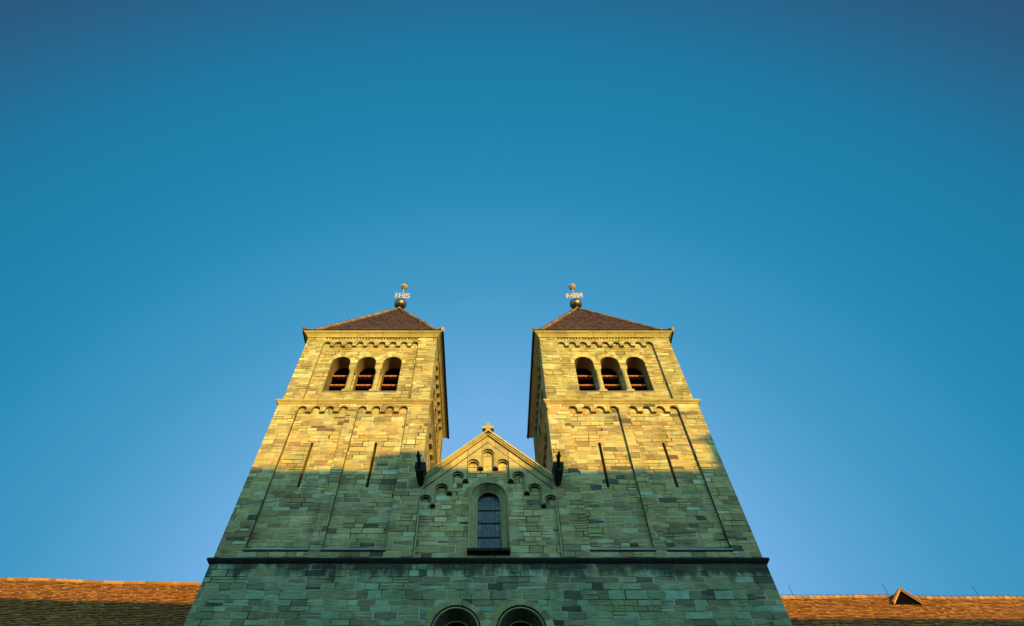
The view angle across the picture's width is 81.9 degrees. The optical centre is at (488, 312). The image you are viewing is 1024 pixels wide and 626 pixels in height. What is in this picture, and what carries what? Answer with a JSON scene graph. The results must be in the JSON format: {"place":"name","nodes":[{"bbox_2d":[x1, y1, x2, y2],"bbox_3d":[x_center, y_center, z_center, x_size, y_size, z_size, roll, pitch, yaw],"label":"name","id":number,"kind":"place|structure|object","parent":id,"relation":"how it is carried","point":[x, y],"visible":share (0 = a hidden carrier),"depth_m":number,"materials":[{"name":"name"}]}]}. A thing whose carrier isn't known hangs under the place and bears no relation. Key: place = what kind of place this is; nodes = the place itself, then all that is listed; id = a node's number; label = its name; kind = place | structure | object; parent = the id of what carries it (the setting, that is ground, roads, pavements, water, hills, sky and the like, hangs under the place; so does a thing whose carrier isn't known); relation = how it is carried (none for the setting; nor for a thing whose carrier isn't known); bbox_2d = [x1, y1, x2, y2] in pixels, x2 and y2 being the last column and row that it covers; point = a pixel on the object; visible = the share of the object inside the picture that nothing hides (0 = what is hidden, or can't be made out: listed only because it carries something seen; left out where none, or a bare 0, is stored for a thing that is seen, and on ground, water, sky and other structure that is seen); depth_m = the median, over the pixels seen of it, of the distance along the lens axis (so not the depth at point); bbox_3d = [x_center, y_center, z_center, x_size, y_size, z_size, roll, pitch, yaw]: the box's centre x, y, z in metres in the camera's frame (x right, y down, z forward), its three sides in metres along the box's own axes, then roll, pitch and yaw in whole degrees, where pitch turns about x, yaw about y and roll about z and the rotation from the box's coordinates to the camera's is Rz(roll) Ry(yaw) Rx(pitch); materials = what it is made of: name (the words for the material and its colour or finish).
{"place":"outdoors","nodes":[
{"label":"outdoors","id":0,"kind":"place"},
{"bbox_2d":[0,577,201,625],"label":"roof","id":1,"kind":"structure","parent":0,"point":[45,602],"depth_m":28.90,"materials":[{"name":"orange tile"}]},
{"bbox_2d":[184,307,792,625],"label":"church","id":2,"kind":"structure","parent":0,"point":[616,502],"depth_m":24.18,"materials":[{"name":"stone"}]},
{"bbox_2d":[394,284,409,308],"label":"weather vane","id":3,"kind":"object","parent":2,"relation":"on","point":[400,302],"visible":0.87,"depth_m":43.90,"materials":[{"name":"brown metal"}]},
{"bbox_2d":[482,423,493,433],"bbox_3d":[0.000,5.606,27.472,0.530,0.730,0.640,0,-55,0],"label":"gable cross","id":4,"kind":"object","parent":2,"relation":"on","point":[487,426],"visible":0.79,"depth_m":27.34,"materials":[{"name":"stone"}]},
{"bbox_2d":[566,284,582,308],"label":"weather vane","id":5,"kind":"object","parent":2,"relation":"on","point":[575,302],"visible":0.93,"depth_m":43.95,"materials":[{"name":"brown metal"}]},
{"bbox_2d":[0,0,1023,596],"label":"sky","id":6,"kind":"structure","parent":0,"point":[821,202],"materials":[{"name":"blue"}]},
{"bbox_2d":[779,584,1023,625],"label":"roof","id":7,"kind":"structure","parent":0,"point":[900,607],"depth_m":30.68,"materials":[{"name":"orange tile"}]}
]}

